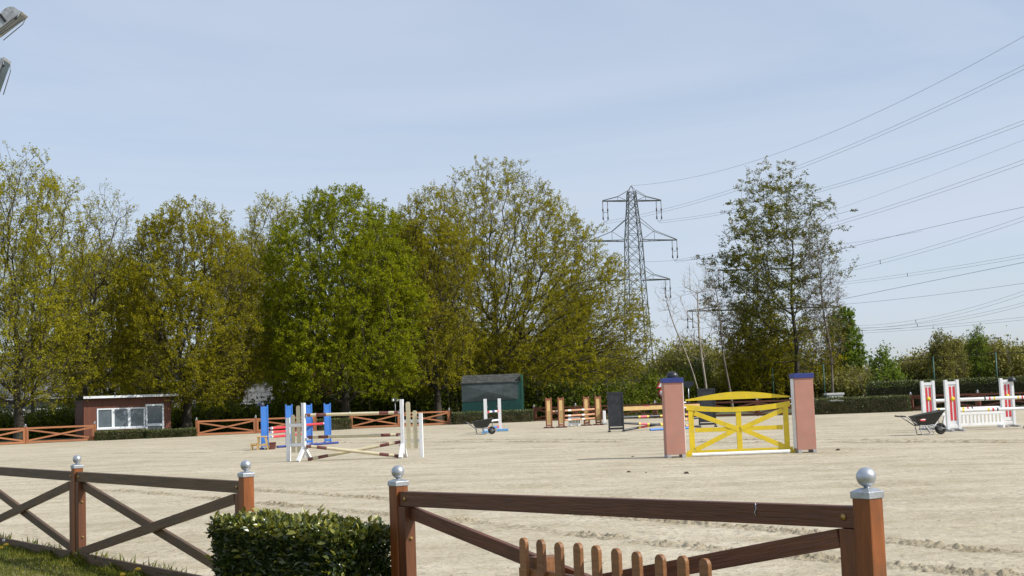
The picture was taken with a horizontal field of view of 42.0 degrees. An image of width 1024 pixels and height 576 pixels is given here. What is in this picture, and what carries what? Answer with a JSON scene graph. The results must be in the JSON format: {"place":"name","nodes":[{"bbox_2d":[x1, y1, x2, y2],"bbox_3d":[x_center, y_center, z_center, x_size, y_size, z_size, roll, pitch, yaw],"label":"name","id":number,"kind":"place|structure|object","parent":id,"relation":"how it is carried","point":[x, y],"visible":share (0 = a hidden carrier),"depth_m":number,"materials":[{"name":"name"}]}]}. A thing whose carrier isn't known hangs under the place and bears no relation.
{"place":"outdoors","nodes":[
{"label":"outdoors","id":0,"kind":"place"},
{"bbox_2d":[0,355,161,415],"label":"house","id":1,"kind":"structure","parent":0,"point":[41,403],"depth_m":132.49,"materials":[{"name":"stone"}]},
{"bbox_2d":[0,532,197,575],"bbox_3d":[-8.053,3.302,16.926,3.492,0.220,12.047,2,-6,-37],"label":"grass","id":2,"kind":"structure","parent":0,"point":[45,556],"depth_m":14.98,"materials":[{"name":"green plant"}]},
{"bbox_2d":[460,373,523,414],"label":"green shed","id":3,"kind":"structure","parent":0,"point":[507,389],"depth_m":104.03,"materials":[{"name":"metal"}]},
{"bbox_2d":[0,410,1023,575],"bbox_3d":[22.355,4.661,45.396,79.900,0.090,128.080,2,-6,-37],"label":"arena sand","id":4,"kind":"structure","parent":0,"point":[957,459],"depth_m":26.35,"materials":[{"name":"beige sand"}]},
{"bbox_2d":[0,7,27,94],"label":"floodlight mast","id":5,"kind":"object","parent":4,"relation":"on","point":[11,18],"visible":1,"depth_m":22.36,"materials":[{"name":"metal"}]},
{"bbox_2d":[0,421,95,444],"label":"wooden fence","id":6,"kind":"object","parent":4,"relation":"on","point":[26,430],"visible":0.98,"depth_m":85.26,"materials":[{"name":"orange wood"}]},
{"bbox_2d":[0,455,254,575],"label":"wooden fence","id":7,"kind":"object","parent":4,"relation":"on","point":[77,486],"visible":0.91,"depth_m":14.52,"materials":[{"name":"red wood"}]},
{"bbox_2d":[195,415,316,435],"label":"wooden fence","id":8,"kind":"object","parent":4,"relation":"on","point":[256,429],"visible":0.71,"depth_m":91.36,"materials":[{"name":"orange wood"}]},
{"bbox_2d":[250,436,269,450],"bbox_3d":[-10.405,6.399,54.988,0.764,0.573,0.560,-2,-5,-6],"label":"mounting step","id":9,"kind":"object","parent":4,"relation":"on","point":[257,444],"visible":0.99,"depth_m":54.76,"materials":[{"name":"beige wood"}]},
{"bbox_2d":[260,405,268,449],"bbox_3d":[-10.342,5.819,55.740,0.355,1.840,0.800,-1,-5,-17],"label":"jump standard","id":10,"kind":"object","parent":4,"relation":"on","point":[264,421],"visible":0.8,"depth_m":55.67,"materials":[{"name":"blue paint"}]},
{"bbox_2d":[285,404,292,434],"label":"jump standard","id":11,"kind":"object","parent":4,"relation":"on","point":[288,411],"visible":0.35,"depth_m":57.60,"materials":[{"name":"blue paint"}]},
{"bbox_2d":[286,403,311,461],"bbox_3d":[-6.794,4.557,42.104,0.775,1.834,0.778,-4,-5,26],"label":"jump standard","id":12,"kind":"object","parent":4,"relation":"on","point":[291,444],"visible":1,"depth_m":42.08,"materials":[{"name":"white paint"}]},
{"bbox_2d":[306,444,398,457],"bbox_3d":[-4.979,5.114,41.794,2.984,0.101,0.104,6,-4,3],"label":"jump pole","id":13,"kind":"object","parent":12,"relation":"attached to","point":[352,451],"visible":1,"depth_m":41.76,"materials":[{"name":"beige paint"}]},
{"bbox_2d":[307,433,399,438],"bbox_3d":[-4.982,4.685,42.221,2.994,0.101,0.104,-2,-5,2],"label":"jump pole","id":14,"kind":"object","parent":12,"relation":"attached to","point":[353,435],"visible":1,"depth_m":42.18,"materials":[{"name":"beige paint"}]},
{"bbox_2d":[277,442,338,447],"bbox_3d":[-8.921,6.868,58.458,0.100,0.097,3.866,-5,-6,34],"label":"ground pole","id":15,"kind":"object","parent":4,"relation":"on","point":[323,443],"visible":0.53,"depth_m":58.95,"materials":[{"name":"blue paint"}]},
{"bbox_2d":[306,404,312,443],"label":"jump standard","id":16,"kind":"object","parent":4,"relation":"on","point":[309,430],"visible":0.53,"depth_m":59.65,"materials":[{"name":"blue paint"}]},
{"bbox_2d":[323,403,331,441],"bbox_3d":[-8.430,6.183,60.922,0.355,1.840,0.800,-1,-5,-17],"label":"jump standard","id":17,"kind":"object","parent":4,"relation":"on","point":[327,422],"visible":0.74,"depth_m":60.84,"materials":[{"name":"blue paint"}]},
{"bbox_2d":[349,408,450,427],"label":"wooden fence","id":18,"kind":"object","parent":4,"relation":"on","point":[398,419],"visible":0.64,"depth_m":97.75,"materials":[{"name":"orange wood"}]},
{"bbox_2d":[398,399,423,457],"bbox_3d":[-3.180,4.405,41.848,0.775,1.834,0.778,-3,-5,9],"label":"jump standard","id":19,"kind":"object","parent":4,"relation":"on","point":[408,421],"visible":1,"depth_m":41.82,"materials":[{"name":"white paint"}]},
{"bbox_2d":[305,411,399,416],"bbox_3d":[-5.018,3.964,41.981,2.994,0.101,0.104,-2,-5,2],"label":"jump pole","id":20,"kind":"object","parent":19,"relation":"on","point":[351,413],"visible":1,"depth_m":41.94,"materials":[{"name":"beige paint"}]},
{"bbox_2d":[308,440,400,460],"bbox_3d":[-4.965,5.115,41.934,2.967,0.101,0.104,-11,-5,1],"label":"jump pole","id":21,"kind":"object","parent":19,"relation":"attached to","point":[362,449],"visible":1,"depth_m":41.89,"materials":[{"name":"beige paint"}]},
{"bbox_2d":[462,417,495,434],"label":"wheelbarrow","id":22,"kind":"object","parent":4,"relation":"on","point":[483,424],"visible":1,"depth_m":66.80,"materials":[{"name":"metal"}]},
{"bbox_2d":[482,399,488,432],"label":"jump standard","id":23,"kind":"object","parent":4,"relation":"on","point":[485,410],"visible":0.69,"depth_m":69.44,"materials":[{"name":"white paint"}]},
{"bbox_2d":[496,398,508,430],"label":"jump standard","id":24,"kind":"object","parent":4,"relation":"on","point":[499,417],"visible":0.98,"depth_m":72.59,"materials":[{"name":"white paint"}]},
{"bbox_2d":[544,397,554,427],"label":"jump standard","id":25,"kind":"object","parent":4,"relation":"on","point":[548,407],"visible":0.96,"depth_m":76.03,"materials":[{"name":"red paint"}]},
{"bbox_2d":[556,397,566,427],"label":"jump standard","id":26,"kind":"object","parent":4,"relation":"on","point":[560,406],"visible":1,"depth_m":76.23,"materials":[{"name":"red paint"}]},
{"bbox_2d":[581,396,592,425],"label":"jump standard","id":27,"kind":"object","parent":4,"relation":"on","point":[585,402],"visible":0.97,"depth_m":79.02,"materials":[{"name":"red paint"}]},
{"bbox_2d":[593,396,603,424],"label":"jump standard","id":28,"kind":"object","parent":4,"relation":"on","point":[597,400],"visible":0.91,"depth_m":79.21,"materials":[{"name":"red paint"}]},
{"bbox_2d":[519,537,711,575],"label":"picket fence","id":29,"kind":"object","parent":4,"relation":"on","point":[541,563],"visible":1,"depth_m":7.92,"materials":[{"name":"brown wood"}]},
{"bbox_2d":[607,392,624,431],"bbox_3d":[4.909,5.866,63.116,0.780,1.880,0.350,-2,-5,-5],"label":"jump standard","id":30,"kind":"object","parent":4,"relation":"on","point":[615,410],"visible":0.99,"depth_m":63.08,"materials":[{"name":"black paint"}]},
{"bbox_2d":[623,404,699,410],"bbox_3d":[7.233,5.758,64.412,4.520,0.195,0.041,1,-5,-29],"label":"jump plank","id":31,"kind":"object","parent":30,"relation":"attached to","point":[642,408],"visible":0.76,"depth_m":63.95,"materials":[{"name":"wood"}]},
{"bbox_2d":[387,465,886,575],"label":"wooden fence","id":32,"kind":"object","parent":4,"relation":"on","point":[857,537],"visible":1,"depth_m":7.51,"materials":[{"name":"red wood"}]},
{"bbox_2d":[624,422,700,426],"bbox_3d":[7.262,6.590,64.253,4.533,0.107,0.110,5,-8,-28],"label":"jump pole","id":33,"kind":"object","parent":4,"relation":"on","point":[636,423],"visible":0.66,"depth_m":63.81,"materials":[{"name":"red paint"}]},
{"bbox_2d":[660,377,685,457],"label":"jump pillar","id":34,"kind":"structure","parent":4,"relation":"on","point":[673,407],"depth_m":35.62,"materials":[{"name":"paint"}]},
{"bbox_2d":[685,392,789,400],"bbox_3d":[6.077,2.893,35.941,2.836,0.200,0.040,-2,-5,-2],"label":"arched plank","id":35,"kind":"object","parent":34,"relation":"on","point":[735,395],"visible":1,"depth_m":35.92,"materials":[{"name":"yellow paint"}]},
{"bbox_2d":[686,401,794,456],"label":"yellow gate","id":36,"kind":"structure","parent":34,"relation":"attached to","point":[739,428],"depth_m":35.84,"materials":[{"name":"paint"}]},
{"bbox_2d":[533,398,814,420],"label":"wooden fence","id":37,"kind":"object","parent":4,"relation":"on","point":[756,403],"visible":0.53,"depth_m":94.75,"materials":[{"name":"brown wood"}]},
{"bbox_2d":[697,388,716,427],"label":"jump standard","id":38,"kind":"object","parent":4,"relation":"on","point":[705,392],"visible":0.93,"depth_m":65.69,"materials":[{"name":"black paint"}]},
{"bbox_2d":[624,413,687,418],"bbox_3d":[7.247,6.169,64.379,4.520,0.107,0.110,1,-5,-29],"label":"jump pole","id":39,"kind":"object","parent":38,"relation":"attached to","point":[643,416],"visible":0.61,"depth_m":63.86,"materials":[{"name":"black paint"}]},
{"bbox_2d":[692,449,789,456],"bbox_3d":[6.128,4.418,35.667,2.640,0.101,0.104,-2,-5,-3],"label":"ground pole","id":40,"kind":"object","parent":4,"relation":"on","point":[740,453],"visible":1,"depth_m":35.62,"materials":[{"name":"white paint"}]},
{"bbox_2d":[789,373,816,452],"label":"jump pillar","id":41,"kind":"structure","parent":4,"relation":"on","point":[803,412],"depth_m":35.77,"materials":[{"name":"paint"}]},
{"bbox_2d":[894,410,945,434],"bbox_3d":[13.926,4.578,45.298,1.660,0.837,0.686,-2,-5,-3],"label":"wheelbarrow","id":42,"kind":"object","parent":4,"relation":"on","point":[928,419],"visible":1,"depth_m":45.11,"materials":[{"name":"metal"}]},
{"bbox_2d":[919,381,936,429],"bbox_3d":[15.736,4.429,50.359,0.520,1.840,0.950,-2,-5,-3],"label":"jump standard","id":43,"kind":"object","parent":4,"relation":"on","point":[928,397],"visible":0.76,"depth_m":50.34,"materials":[{"name":"white paint"}]},
{"bbox_2d":[943,380,965,431],"bbox_3d":[15.848,4.225,47.968,0.520,1.840,0.950,-2,-5,-3],"label":"jump standard","id":44,"kind":"object","parent":4,"relation":"on","point":[952,403],"visible":0.94,"depth_m":47.92,"materials":[{"name":"white paint"}]},
{"bbox_2d":[909,390,1023,410],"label":"wooden fence","id":45,"kind":"object","parent":4,"relation":"on","point":[977,403],"visible":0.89,"depth_m":84.22,"materials":[{"name":"brown wood"}]},
{"bbox_2d":[942,411,1004,426],"bbox_3d":[17.292,4.954,49.984,2.474,0.619,0.450,-1,-5,-10],"label":"slatted filler","id":46,"kind":"object","parent":4,"relation":"on","point":[990,422],"visible":0.66,"depth_m":50.03,"materials":[{"name":"white paint"}]},
{"bbox_2d":[998,378,1020,426],"bbox_3d":[18.787,4.336,50.558,0.520,1.840,0.950,-2,-5,-3],"label":"jump standard","id":47,"kind":"object","parent":4,"relation":"on","point":[1006,387],"visible":0.83,"depth_m":50.52,"materials":[{"name":"white paint"}]},
{"bbox_2d":[936,406,1000,409],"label":"jump pole","id":48,"kind":"object","parent":47,"relation":"attached to","point":[972,407],"visible":0.57,"depth_m":50.41,"materials":[{"name":"white paint"}]},
{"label":"jump standard","id":49,"kind":"object","parent":4,"relation":"on","visible":0},
{"bbox_2d":[960,396,1023,400],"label":"jump pole","id":50,"kind":"object","parent":49,"relation":"attached to","point":[991,398],"visible":1,"depth_m":48.03,"materials":[{"name":"white paint"}]},
{"bbox_2d":[961,407,1023,411],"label":"jump pole","id":51,"kind":"object","parent":49,"relation":"attached to","point":[992,409],"visible":1,"depth_m":48.00,"materials":[{"name":"white paint"}]},
{"bbox_2d":[0,405,1023,444],"bbox_3d":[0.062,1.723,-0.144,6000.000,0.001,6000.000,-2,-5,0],"label":"ground","id":52,"kind":"structure","parent":0,"point":[742,412],"depth_m":102.77,"materials":[{"name":"green plant"}]},
{"bbox_2d":[0,233,60,413],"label":"oak tree","id":53,"kind":"object","parent":52,"relation":"on","point":[32,402],"visible":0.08,"depth_m":127.55,"materials":[{"name":"green plant"}]},
{"bbox_2d":[0,141,124,441],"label":"oak tree","id":54,"kind":"object","parent":52,"relation":"on","point":[51,361],"visible":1,"depth_m":95.02,"materials":[{"name":"green plant"}]},
{"bbox_2d":[48,178,146,438],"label":"oak tree","id":55,"kind":"object","parent":52,"relation":"on","point":[85,282],"visible":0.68,"depth_m":99.00,"materials":[{"name":"green plant"}]},
{"bbox_2d":[43,237,169,412],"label":"oak tree","id":56,"kind":"object","parent":52,"relation":"on","point":[101,386],"visible":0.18,"depth_m":118.67,"materials":[{"name":"green plant"}]},
{"bbox_2d":[94,428,148,440],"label":"clipped hedge","id":57,"kind":"object","parent":52,"relation":"on","point":[113,434],"visible":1,"depth_m":87.06,"materials":[{"name":"green plant"}]},
{"bbox_2d":[75,394,178,438],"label":"timber cabin","id":58,"kind":"object","parent":52,"relation":"on","point":[124,412],"visible":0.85,"depth_m":96.98,"materials":[{"name":"wood"}]},
{"bbox_2d":[97,408,112,428],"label":"window","id":59,"kind":"structure","parent":58,"relation":"in","point":[104,415],"depth_m":96.29,"materials":[{"name":"grey glass"}]},
{"bbox_2d":[113,408,128,427],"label":"window","id":60,"kind":"structure","parent":58,"relation":"in","point":[120,415],"depth_m":96.78,"materials":[{"name":"grey glass"}]},
{"bbox_2d":[129,407,144,427],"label":"window","id":61,"kind":"structure","parent":58,"relation":"in","point":[136,414],"depth_m":97.28,"materials":[{"name":"grey glass"}]},
{"bbox_2d":[145,404,163,429],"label":"door","id":62,"kind":"structure","parent":58,"relation":"in","point":[154,413],"depth_m":97.83,"materials":[{"name":"grey glass"}]},
{"bbox_2d":[145,427,196,438],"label":"clipped hedge","id":63,"kind":"object","parent":52,"relation":"on","point":[172,432],"visible":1,"depth_m":88.33,"materials":[{"name":"green plant"}]},
{"bbox_2d":[98,194,276,427],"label":"oak tree","id":64,"kind":"object","parent":52,"relation":"on","point":[176,345],"visible":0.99,"depth_m":99.20,"materials":[{"name":"green plant"}]},
{"bbox_2d":[0,347,486,440],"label":"undergrowth","id":65,"kind":"object","parent":52,"relation":"on","point":[419,401],"visible":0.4,"depth_m":108.08,"materials":[{"name":"green plant"}]},
{"bbox_2d":[205,228,288,408],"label":"oak tree","id":66,"kind":"object","parent":52,"relation":"on","point":[259,242],"visible":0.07,"depth_m":123.03,"materials":[{"name":"green plant"}]},
{"bbox_2d":[243,381,290,409],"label":"house","id":67,"kind":"structure","parent":52,"relation":"on","point":[261,391],"depth_m":120.25,"materials":[{"name":"stone"}]},
{"bbox_2d":[230,189,315,399],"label":"oak tree","id":68,"kind":"object","parent":52,"relation":"on","point":[253,221],"visible":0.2,"depth_m":114.17,"materials":[{"name":"green plant"}]},
{"bbox_2d":[203,504,390,575],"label":"clipped hedge","id":69,"kind":"object","parent":52,"relation":"on","point":[269,542],"visible":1,"depth_m":10.31,"materials":[{"name":"green plant"}]},
{"bbox_2d":[0,311,608,411],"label":"wood","id":70,"kind":"object","parent":52,"relation":"on","point":[209,336],"visible":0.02,"depth_m":146.50,"materials":[{"name":"green plant"}]},
{"bbox_2d":[317,417,352,430],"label":"clipped hedge","id":71,"kind":"object","parent":52,"relation":"on","point":[338,424],"visible":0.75,"depth_m":94.62,"materials":[{"name":"green plant"}]},
{"bbox_2d":[255,182,432,420],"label":"oak tree","id":72,"kind":"object","parent":52,"relation":"on","point":[296,353],"visible":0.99,"depth_m":102.11,"materials":[{"name":"green plant"}]},
{"bbox_2d":[326,211,461,391],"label":"oak tree","id":73,"kind":"object","parent":52,"relation":"on","point":[371,296],"visible":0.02,"depth_m":124.27,"materials":[{"name":"green plant"}]},
{"bbox_2d":[375,179,491,422],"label":"oak tree","id":74,"kind":"object","parent":52,"relation":"on","point":[452,240],"visible":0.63,"depth_m":108.26,"materials":[{"name":"green plant"}]},
{"bbox_2d":[451,409,533,424],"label":"clipped hedge","id":75,"kind":"object","parent":52,"relation":"on","point":[525,415],"visible":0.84,"depth_m":99.43,"materials":[{"name":"green plant"}]},
{"bbox_2d":[423,155,668,394],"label":"oak tree","id":76,"kind":"object","parent":52,"relation":"on","point":[498,354],"visible":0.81,"depth_m":115.59,"materials":[{"name":"green plant"}]},
{"bbox_2d":[538,277,598,385],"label":"oak tree","id":77,"kind":"object","parent":52,"relation":"on","point":[558,320],"visible":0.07,"depth_m":132.72,"materials":[{"name":"green plant"}]},
{"bbox_2d":[469,354,716,418],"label":"undergrowth","id":78,"kind":"object","parent":52,"relation":"on","point":[644,389],"visible":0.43,"depth_m":115.60,"materials":[{"name":"green plant"}]},
{"bbox_2d":[590,186,677,365],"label":"electricity pylon","id":79,"kind":"object","parent":52,"relation":"on","point":[634,193],"visible":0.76,"depth_m":308.94,"materials":[{"name":"metal"}]},
{"bbox_2d":[606,65,1023,223],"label":"power cable","id":80,"kind":"object","parent":79,"relation":"attached to","point":[834,151],"visible":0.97,"depth_m":217.05,"materials":[{"name":"metal"}]},
{"bbox_2d":[631,36,1023,185],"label":"power cable","id":81,"kind":"object","parent":79,"relation":"attached to","point":[854,122],"visible":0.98,"depth_m":208.97,"materials":[{"name":"metal"}]},
{"bbox_2d":[661,120,1023,222],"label":"power cable","id":82,"kind":"object","parent":79,"relation":"attached to","point":[872,173],"visible":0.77,"depth_m":216.50,"materials":[{"name":"metal"}]},
{"bbox_2d":[675,160,1021,262],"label":"power cable","id":83,"kind":"object","parent":79,"relation":"attached to","point":[890,205],"visible":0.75,"depth_m":214.97,"materials":[{"name":"metal"}]},
{"bbox_2d":[654,281,697,388],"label":"bare tree","id":84,"kind":"object","parent":52,"relation":"on","point":[676,331],"visible":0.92,"depth_m":119.43,"materials":[{"name":"grey plant"}]},
{"bbox_2d":[672,262,721,388],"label":"bare tree","id":85,"kind":"object","parent":52,"relation":"on","point":[700,342],"visible":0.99,"depth_m":117.98,"materials":[{"name":"grey plant"}]},
{"bbox_2d":[699,261,744,406],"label":"bare tree","id":86,"kind":"object","parent":52,"relation":"on","point":[722,346],"visible":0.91,"depth_m":123.92,"materials":[{"name":"grey plant"}]},
{"bbox_2d":[594,327,879,380],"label":"wood","id":87,"kind":"object","parent":52,"relation":"on","point":[672,358],"visible":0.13,"depth_m":182.37,"materials":[{"name":"green plant"}]},
{"bbox_2d":[713,286,803,404],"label":"thin tree","id":88,"kind":"object","parent":52,"relation":"on","point":[746,365],"visible":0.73,"depth_m":129.38,"materials":[{"name":"green plant"}]},
{"bbox_2d":[687,238,839,337],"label":"electricity pylon","id":89,"kind":"object","parent":52,"relation":"on","point":[694,310],"visible":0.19,"depth_m":300.41,"materials":[{"name":"metal"}]},
{"bbox_2d":[693,262,1023,330],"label":"power cable","id":90,"kind":"object","parent":89,"relation":"attached to","point":[903,286],"visible":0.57,"depth_m":233.27,"materials":[{"name":"metal"}]},
{"bbox_2d":[721,217,1021,290],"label":"power cable","id":91,"kind":"object","parent":89,"relation":"attached to","point":[927,247],"visible":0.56,"depth_m":224.09,"materials":[{"name":"metal"}]},
{"bbox_2d":[823,254,1023,286],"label":"power cable","id":92,"kind":"object","parent":89,"relation":"attached to","point":[934,269],"visible":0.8,"depth_m":248.48,"materials":[{"name":"metal"}]},
{"bbox_2d":[691,155,858,372],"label":"cherry tree","id":93,"kind":"object","parent":52,"relation":"on","point":[773,232],"visible":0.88,"depth_m":127.43,"materials":[{"name":"green plant"}]},
{"bbox_2d":[706,358,888,406],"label":"undergrowth","id":94,"kind":"object","parent":52,"relation":"on","point":[850,381],"visible":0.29,"depth_m":129.26,"materials":[{"name":"green plant"}]},
{"bbox_2d":[771,315,846,398],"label":"thin tree","id":95,"kind":"object","parent":52,"relation":"on","point":[815,360],"visible":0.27,"depth_m":131.52,"materials":[{"name":"green plant"}]},
{"bbox_2d":[797,222,853,392],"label":"thin tree","id":96,"kind":"object","parent":52,"relation":"on","point":[831,358],"visible":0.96,"depth_m":123.95,"materials":[{"name":"green plant"}]},
{"bbox_2d":[818,306,869,371],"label":"thin tree","id":97,"kind":"object","parent":52,"relation":"on","point":[853,347],"visible":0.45,"depth_m":134.21,"materials":[{"name":"green plant"}]},
{"bbox_2d":[814,394,911,414],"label":"clipped hedge","id":98,"kind":"object","parent":52,"relation":"on","point":[863,404],"visible":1,"depth_m":86.65,"materials":[{"name":"green plant"}]},
{"bbox_2d":[862,340,912,388],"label":"chestnut sapling","id":99,"kind":"object","parent":52,"relation":"on","point":[887,367],"visible":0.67,"depth_m":103.22,"materials":[{"name":"green plant"}]},
{"bbox_2d":[753,352,1023,402],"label":"fence","id":100,"kind":"object","parent":52,"relation":"on","point":[824,396],"visible":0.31,"depth_m":106.85,"materials":[{"name":"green wood"}]},
{"bbox_2d":[921,326,959,385],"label":"thin tree","id":101,"kind":"object","parent":52,"relation":"on","point":[944,356],"visible":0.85,"depth_m":127.39,"materials":[{"name":"green plant"}]},
{"bbox_2d":[866,375,1023,407],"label":"clipped hedge","id":102,"kind":"object","parent":52,"relation":"on","point":[966,387],"visible":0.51,"depth_m":95.65,"materials":[{"name":"green plant"}]},
{"bbox_2d":[868,325,1023,386],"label":"wood","id":103,"kind":"object","parent":52,"relation":"on","point":[1010,364],"visible":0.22,"depth_m":135.72,"materials":[{"name":"green plant"}]},
{"bbox_2d":[935,331,973,383],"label":"thin tree","id":104,"kind":"object","parent":52,"relation":"on","point":[957,344],"visible":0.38,"depth_m":130.28,"materials":[{"name":"green plant"}]},
{"bbox_2d":[960,323,999,383],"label":"thin tree","id":105,"kind":"object","parent":52,"relation":"on","point":[976,344],"visible":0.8,"depth_m":133.31,"materials":[{"name":"green plant"}]},
{"bbox_2d":[0,0,1023,405],"label":"sky","id":106,"kind":"structure","parent":0,"point":[226,102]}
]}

